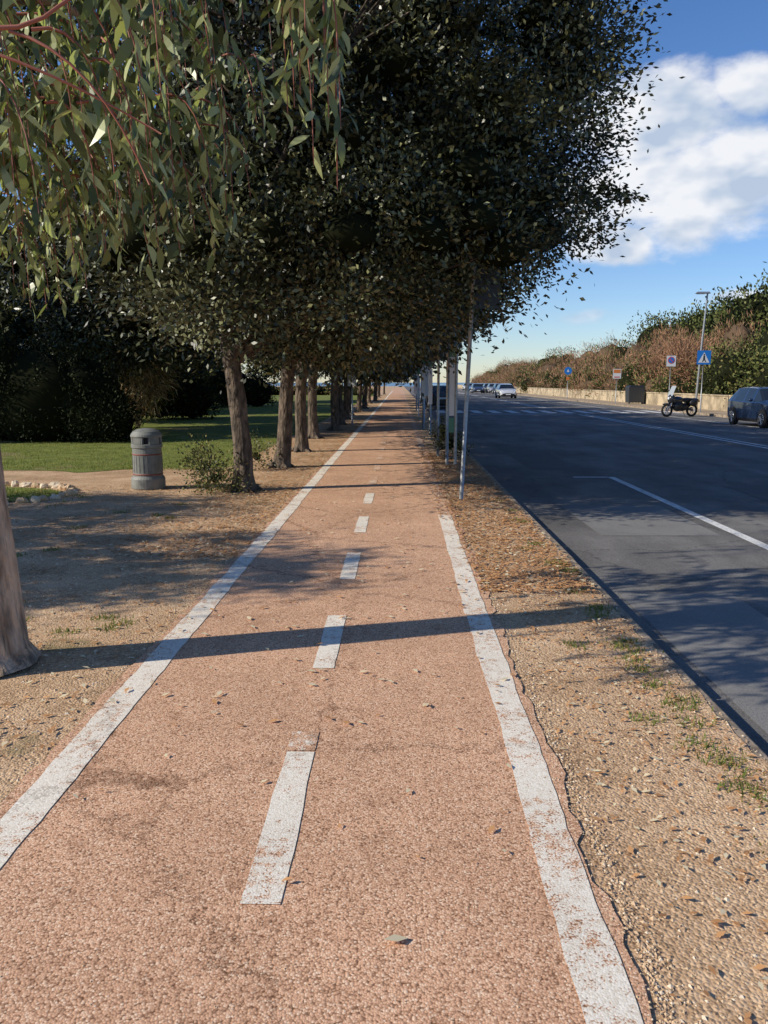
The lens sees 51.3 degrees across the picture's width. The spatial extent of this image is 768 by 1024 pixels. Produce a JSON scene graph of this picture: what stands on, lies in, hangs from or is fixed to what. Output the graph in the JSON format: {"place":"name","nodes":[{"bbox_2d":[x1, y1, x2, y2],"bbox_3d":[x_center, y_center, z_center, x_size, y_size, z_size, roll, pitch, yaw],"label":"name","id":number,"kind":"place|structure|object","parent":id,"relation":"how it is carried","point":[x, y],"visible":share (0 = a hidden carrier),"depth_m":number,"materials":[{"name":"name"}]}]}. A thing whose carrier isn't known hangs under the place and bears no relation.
{"place":"outdoors","nodes":[
{"label":"outdoors","id":0,"kind":"place"},
{"bbox_2d":[0,395,372,472],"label":"lawn","id":1,"kind":"structure","parent":0,"point":[263,420],"depth_m":19.84,"materials":[{"name":"green plant"}]},
{"bbox_2d":[0,324,154,443],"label":"dark hedge","id":2,"kind":"object","parent":1,"relation":"on","point":[48,397],"visible":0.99,"depth_m":20.66,"materials":[{"name":"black plant"}]},
{"bbox_2d":[0,190,158,373],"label":"oak tree","id":3,"kind":"object","parent":1,"relation":"on","point":[4,315],"visible":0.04,"depth_m":28.46,"materials":[{"name":"green plant"}]},
{"bbox_2d":[0,143,221,388],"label":"oak tree","id":4,"kind":"object","parent":1,"relation":"on","point":[79,331],"visible":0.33,"depth_m":23.87,"materials":[{"name":"green plant"}]},
{"bbox_2d":[118,365,176,411],"bbox_3d":[-12.603,-6.109,37.808,6.280,3.432,4.949,0,9,1],"label":"park shrub","id":5,"kind":"object","parent":1,"relation":"on","point":[140,375],"visible":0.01,"depth_m":37.38,"materials":[{"name":"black plant"}]},
{"bbox_2d":[118,350,195,427],"bbox_3d":[-8.421,-4.452,27.259,4.050,3.675,3.655,0,9,1],"label":"dry shrub","id":6,"kind":"object","parent":1,"relation":"on","point":[152,389],"visible":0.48,"depth_m":27.39,"materials":[{"name":"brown plant"}]},
{"bbox_2d":[123,364,227,419],"bbox_3d":[-9.087,-5.165,33.939,5.056,2.731,3.721,0,9,1],"label":"park shrub","id":7,"kind":"object","parent":1,"relation":"on","point":[196,401],"visible":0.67,"depth_m":33.64,"materials":[{"name":"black plant"}]},
{"bbox_2d":[135,326,222,377],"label":"oak tree","id":8,"kind":"object","parent":1,"relation":"on","point":[208,359],"visible":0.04,"depth_m":45.36,"materials":[{"name":"green plant"}]},
{"bbox_2d":[143,361,222,384],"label":"background hedge","id":9,"kind":"object","parent":1,"relation":"on","point":[203,373],"depth_m":85.47,"materials":[{"name":"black plant"}]},
{"bbox_2d":[198,363,277,406],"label":"park shrub","id":10,"kind":"object","parent":1,"relation":"on","point":[257,394],"visible":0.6,"depth_m":51.18,"materials":[{"name":"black plant"}]},
{"bbox_2d":[241,357,295,401],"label":"oak tree","id":11,"kind":"object","parent":1,"relation":"on","point":[273,373],"visible":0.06,"depth_m":65.16,"materials":[{"name":"green plant"}]},
{"bbox_2d":[0,388,652,1023],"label":"cycle path","id":12,"kind":"structure","parent":0,"point":[180,826],"depth_m":2.82,"materials":[{"name":"orange asphalt"}]},
{"bbox_2d":[0,391,642,1023],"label":"path markings","id":13,"kind":"object","parent":12,"relation":"on","point":[604,991],"visible":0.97,"depth_m":3.09,"materials":[{"name":"paint"}]},
{"bbox_2d":[271,383,463,385],"bbox_3d":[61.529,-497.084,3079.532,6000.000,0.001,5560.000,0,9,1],"label":"sea","id":14,"kind":"structure","parent":0,"point":[393,384],"depth_m":653.41,"materials":[{"name":"blue liquid"}]},
{"bbox_2d":[0,386,767,1023],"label":"park ground","id":15,"kind":"structure","parent":0,"point":[622,756],"depth_m":4.10,"materials":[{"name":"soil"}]},
{"bbox_2d":[5,480,78,504],"bbox_3d":[-5.684,-0.251,11.120,2.830,0.170,2.199,0,9,1],"label":"stone border","id":16,"kind":"object","parent":15,"relation":"on","point":[71,490],"visible":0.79,"depth_m":11.35,"materials":[{"name":"beige stone"}]},
{"bbox_2d":[5,484,92,507],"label":"bed grass","id":17,"kind":"structure","parent":15,"relation":"on","point":[20,495],"depth_m":11.20,"materials":[{"name":"plant"}]},
{"bbox_2d":[130,428,165,489],"bbox_3d":[-3.489,-0.791,11.796,0.490,0.890,0.490,0,9,1],"label":"litter bin","id":18,"kind":"object","parent":15,"relation":"on","point":[147,458],"visible":1,"depth_m":11.62,"materials":[{"name":"grey"}]},
{"bbox_2d":[0,0,357,676],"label":"eucalyptus tree","id":19,"kind":"object","parent":15,"relation":"on","point":[55,120],"visible":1,"depth_m":3.95,"materials":[{"name":"green plant"}]},
{"bbox_2d":[167,432,251,495],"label":"basal shoots","id":20,"kind":"object","parent":15,"relation":"on","point":[204,465],"visible":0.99,"depth_m":11.33,"materials":[{"name":"green plant"}]},
{"bbox_2d":[226,429,278,470],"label":"basal shoots","id":21,"kind":"object","parent":15,"relation":"on","point":[257,455],"visible":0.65,"depth_m":14.22,"materials":[{"name":"green plant"}]},
{"bbox_2d":[270,381,373,394],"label":"scrub","id":22,"kind":"object","parent":15,"relation":"on","point":[324,390],"visible":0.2,"depth_m":98.24,"materials":[{"name":"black plant"}]},
{"bbox_2d":[1,0,684,492],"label":"oak tree","id":23,"kind":"object","parent":15,"relation":"on","point":[265,282],"visible":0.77,"depth_m":9.24,"materials":[{"name":"green plant"}]},
{"bbox_2d":[159,52,528,452],"bbox_3d":[-0.820,-6.003,17.155,8.869,9.541,8.527,-2,9,-10],"label":"oak tree","id":24,"kind":"object","parent":15,"relation":"on","point":[301,440],"visible":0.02,"depth_m":17.89,"materials":[{"name":"green plant"}]},
{"bbox_2d":[347,371,355,424],"bbox_3d":[-1.168,-4.175,29.232,0.320,2.035,0.082,0,9,1],"label":"path sign","id":25,"kind":"object","parent":15,"relation":"on","point":[353,383],"visible":0.68,"depth_m":29.17,"materials":[{"name":"metal"}]},
{"bbox_2d":[66,0,640,468],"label":"oak tree","id":26,"kind":"object","parent":15,"relation":"on","point":[284,422],"visible":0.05,"depth_m":12.91,"materials":[{"name":"green plant"}]},
{"bbox_2d":[211,100,523,438],"bbox_3d":[-1.266,-6.840,21.681,8.378,9.748,8.731,-8,12,-42],"label":"oak tree","id":27,"kind":"object","parent":15,"relation":"on","point":[313,430],"visible":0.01,"depth_m":22.19,"materials":[{"name":"green plant"}]},
{"bbox_2d":[307,361,445,419],"bbox_3d":[-0.515,-7.956,32.964,8.635,8.340,8.058,4,10,21],"label":"oak tree","id":28,"kind":"object","parent":15,"relation":"on","point":[346,404],"depth_m":33.66,"materials":[{"name":"green plant"}]},
{"bbox_2d":[323,368,433,411],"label":"oak tree","id":29,"kind":"object","parent":15,"relation":"on","point":[359,401],"visible":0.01,"depth_m":42.53,"materials":[{"name":"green plant"}]},
{"bbox_2d":[321,360,441,414],"bbox_3d":[-0.488,-8.934,37.511,9.132,8.821,8.523,2,9,13],"label":"oak tree","id":30,"kind":"object","parent":15,"relation":"on","point":[363,382],"visible":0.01,"depth_m":38.07,"materials":[{"name":"brown plant"}]},
{"bbox_2d":[0,423,767,1023],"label":"fallen leaves","id":31,"kind":"object","parent":15,"relation":"on","point":[536,589],"visible":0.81,"depth_m":6.84,"materials":[{"name":"brown plant"}]},
{"bbox_2d":[295,335,480,424],"bbox_3d":[-0.980,-7.848,29.193,8.358,9.332,8.021,6,11,31],"label":"oak tree","id":32,"kind":"object","parent":15,"relation":"on","point":[340,404],"depth_m":29.48,"materials":[{"name":"green plant"}]},
{"bbox_2d":[272,309,503,430],"bbox_3d":[-0.623,-7.289,24.930,8.918,9.594,8.574,0,9,1],"label":"oak tree","id":33,"kind":"object","parent":15,"relation":"on","point":[335,421],"depth_m":25.91,"materials":[{"name":"green plant"}]},
{"bbox_2d":[356,372,420,405],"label":"oak tree","id":34,"kind":"object","parent":15,"relation":"on","point":[383,380],"depth_m":53.45,"materials":[{"name":"green plant"}]},
{"bbox_2d":[357,373,420,403],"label":"oak tree","id":35,"kind":"object","parent":15,"relation":"on","point":[369,396],"visible":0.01,"depth_m":59.32,"materials":[{"name":"brown plant"}]},
{"bbox_2d":[16,497,767,858],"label":"grass tufts","id":36,"kind":"object","parent":15,"relation":"on","point":[650,683],"visible":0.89,"depth_m":4.11,"materials":[{"name":"green"}]},
{"bbox_2d":[377,379,411,397],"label":"oak tree","id":37,"kind":"object","parent":15,"relation":"on","point":[378,392],"depth_m":83.02,"materials":[{"name":"brown plant"}]},
{"bbox_2d":[373,374,420,400],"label":"oak tree","id":38,"kind":"object","parent":15,"relation":"on","point":[375,394],"visible":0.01,"depth_m":66.22,"materials":[{"name":"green plant"}]},
{"bbox_2d":[362,370,436,408],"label":"oak tree","id":39,"kind":"object","parent":15,"relation":"on","point":[364,400],"visible":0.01,"depth_m":47.48,"materials":[{"name":"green plant"}]},
{"bbox_2d":[414,371,417,410],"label":"traffic sign","id":40,"kind":"object","parent":15,"relation":"on","point":[415,389],"visible":0.22,"depth_m":43.42,"materials":[{"name":"metal"}]},
{"bbox_2d":[417,368,419,416],"bbox_3d":[1.579,-5.464,36.566,0.120,2.235,0.096,0,9,1],"label":"traffic sign","id":41,"kind":"object","parent":15,"relation":"on","point":[418,387],"visible":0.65,"depth_m":36.49,"materials":[{"name":"metal"}]},
{"bbox_2d":[422,360,424,427],"bbox_3d":[1.342,-4.094,27.167,0.100,2.535,0.096,0,9,1],"label":"traffic sign","id":42,"kind":"object","parent":15,"relation":"on","point":[423,384],"visible":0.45,"depth_m":27.12,"materials":[{"name":"metal"}]},
{"bbox_2d":[421,359,427,422],"bbox_3d":[1.571,-4.782,31.104,0.300,2.635,0.096,0,9,1],"label":"traffic sign","id":43,"kind":"object","parent":15,"relation":"on","point":[426,385],"visible":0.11,"depth_m":31.04,"materials":[{"name":"metal"}]},
{"bbox_2d":[428,361,432,434],"bbox_3d":[1.373,-3.435,23.727,0.120,2.335,0.096,0,9,1],"label":"traffic sign","id":44,"kind":"object","parent":15,"relation":"on","point":[430,379],"visible":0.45,"depth_m":23.66,"materials":[{"name":"metal"}]},
{"bbox_2d":[429,338,447,456],"bbox_3d":[1.133,-2.450,16.704,0.400,2.635,0.068,0,9,1],"label":"traffic sign","id":45,"kind":"object","parent":15,"relation":"on","point":[438,385],"visible":0.3,"depth_m":16.64,"materials":[{"name":"metal"}]},
{"bbox_2d":[424,414,473,456],"bbox_3d":[1.398,-1.770,18.007,1.002,0.878,4.073,0,9,1],"label":"verge bush","id":46,"kind":"object","parent":15,"relation":"on","point":[442,432],"visible":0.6,"depth_m":16.53,"materials":[{"name":"green plant"}]},
{"bbox_2d":[445,344,457,464],"bbox_3d":[1.278,-2.021,15.150,0.225,2.285,0.072,0,9,1],"label":"notice board","id":47,"kind":"object","parent":15,"relation":"on","point":[451,394],"visible":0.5,"depth_m":15.12,"materials":[{"name":"metal"}]},
{"bbox_2d":[459,266,499,499],"bbox_3d":[1.245,-1.640,10.457,0.487,3.036,0.083,0,9,1],"label":"traffic sign","id":48,"kind":"object","parent":15,"relation":"on","point":[493,298],"visible":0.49,"depth_m":10.33,"materials":[{"name":"metal"}]},
{"bbox_2d":[0,0,767,382],"label":"sky","id":49,"kind":"structure","parent":0,"point":[703,174],"materials":[{"name":"blue"}]},
{"bbox_2d":[405,387,767,755],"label":"road","id":50,"kind":"structure","parent":0,"point":[693,472],"depth_m":12.97,"materials":[{"name":"grey asphalt"}]},
{"bbox_2d":[426,385,457,407],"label":"parked car","id":51,"kind":"object","parent":50,"relation":"on","point":[442,401],"visible":0.34,"depth_m":50.51,"materials":[{"name":"blue paint"}]},
{"bbox_2d":[470,383,484,392],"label":"moving car","id":52,"kind":"object","parent":50,"relation":"on","point":[477,387],"visible":1,"depth_m":122.72,"materials":[{"name":"blue paint"}]},
{"bbox_2d":[482,383,489,392],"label":"parked car","id":53,"kind":"object","parent":50,"relation":"on","point":[485,385],"visible":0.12,"depth_m":129.19,"materials":[{"name":"grey paint"}]},
{"bbox_2d":[486,383,495,392],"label":"parked car","id":54,"kind":"object","parent":50,"relation":"on","point":[489,387],"visible":0.44,"depth_m":122.40,"materials":[{"name":"grey paint"}]},
{"bbox_2d":[492,383,499,393],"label":"parked car","id":55,"kind":"object","parent":50,"relation":"on","point":[494,388],"visible":0.39,"depth_m":114.76,"materials":[{"name":"grey paint"}]},
{"bbox_2d":[495,384,516,397],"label":"white car","id":56,"kind":"object","parent":50,"relation":"on","point":[505,390],"visible":1,"depth_m":83.26,"materials":[{"name":"white paint"}]},
{"bbox_2d":[435,390,767,549],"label":"road markings","id":57,"kind":"object","parent":50,"relation":"on","point":[735,532],"visible":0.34,"depth_m":13.45,"materials":[{"name":"paint"}]},
{"bbox_2d":[495,446,767,733],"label":"road patch","id":58,"kind":"object","parent":50,"relation":"on","point":[719,641],"visible":1,"depth_m":5.73,"materials":[{"name":"grey asphalt"}]},
{"bbox_2d":[661,386,699,416],"bbox_3d":[14.444,-5.385,38.957,2.150,1.494,0.873,-3,10,-17],"label":"parked motorcycle","id":59,"kind":"object","parent":50,"relation":"on","point":[677,403],"visible":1,"depth_m":38.83,"materials":[{"name":"black metal"}]},
{"bbox_2d":[727,386,767,427],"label":"parked car","id":60,"kind":"object","parent":50,"relation":"on","point":[750,404],"visible":1,"depth_m":30.36,"materials":[{"name":"blue paint"}]},
{"bbox_2d":[461,388,727,414],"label":"pavement","id":61,"kind":"structure","parent":0,"point":[660,406],"depth_m":58.84,"materials":[{"name":"grey concrete"}]},
{"bbox_2d":[564,367,571,394],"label":"cycle route sign","id":62,"kind":"object","parent":61,"relation":"on","point":[567,370],"visible":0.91,"depth_m":74.99,"materials":[{"name":"metal"}]},
{"bbox_2d":[458,385,730,410],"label":"boundary wall","id":63,"kind":"structure","parent":61,"relation":"on","point":[712,402],"depth_m":57.58,"materials":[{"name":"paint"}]},
{"bbox_2d":[613,369,620,403],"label":"notice sign","id":64,"kind":"object","parent":61,"relation":"on","point":[616,374],"visible":1,"depth_m":58.08,"materials":[{"name":"metal"}]},
{"bbox_2d":[625,385,644,403],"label":"waste container","id":65,"kind":"object","parent":61,"relation":"on","point":[634,394],"visible":0.98,"depth_m":57.10,"materials":[{"name":"grey"}]},
{"bbox_2d":[666,355,675,406],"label":"no parking sign","id":66,"kind":"object","parent":61,"relation":"on","point":[670,361],"visible":0.86,"depth_m":46.34,"materials":[{"name":"metal"}]},
{"bbox_2d":[694,292,709,411],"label":"street lamp","id":67,"kind":"object","parent":61,"relation":"on","point":[699,367],"visible":0.64,"depth_m":41.84,"materials":[{"name":"metal"}]},
{"bbox_2d":[696,349,710,411],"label":"pedestrian crossing sign","id":68,"kind":"object","parent":61,"relation":"on","point":[703,357],"visible":0.91,"depth_m":41.30,"materials":[{"name":"metal"}]},
{"label":"ground","id":69,"kind":"structure","parent":0,"visible":0},
{"bbox_2d":[410,393,767,760],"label":"kerb","id":70,"kind":"structure","parent":69,"relation":"on","point":[717,709],"depth_m":4.90,"materials":[{"name":"concrete"}]},
{"bbox_2d":[470,330,708,396],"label":"green thicket","id":71,"kind":"object","parent":69,"relation":"on","point":[522,383],"visible":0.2,"depth_m":91.16,"materials":[{"name":"black plant"}]},
{"bbox_2d":[458,388,727,417],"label":"kerb","id":72,"kind":"structure","parent":69,"relation":"on","point":[698,413],"depth_m":52.87,"materials":[{"name":"concrete"}]},
{"bbox_2d":[500,351,721,395],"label":"wall shrubs","id":73,"kind":"object","parent":69,"relation":"on","point":[554,379],"depth_m":67.39,"materials":[{"name":"black plant"}]},
{"bbox_2d":[470,309,766,396],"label":"tamarisk thicket","id":74,"kind":"object","parent":69,"relation":"on","point":[734,330],"visible":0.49,"depth_m":87.72,"materials":[{"name":"brown plant"}]},
{"bbox_2d":[626,328,703,376],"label":"tamarisk tree","id":75,"kind":"object","parent":69,"relation":"on","point":[656,361],"visible":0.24,"depth_m":60.10,"materials":[{"name":"brown plant"}]},
{"bbox_2d":[645,321,729,392],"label":"tamarisk tree","id":76,"kind":"object","parent":69,"relation":"on","point":[674,351],"visible":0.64,"depth_m":53.51,"materials":[{"name":"brown plant"}]},
{"bbox_2d":[616,262,767,347],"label":"distant woodland","id":77,"kind":"object","parent":69,"relation":"on","point":[756,303],"visible":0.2,"depth_m":68.55,"materials":[{"name":"green plant"}]},
{"bbox_2d":[644,315,767,400],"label":"coastal shrubs","id":78,"kind":"object","parent":69,"relation":"on","point":[731,374],"visible":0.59,"depth_m":47.19,"materials":[{"name":"green plant"}]}
]}

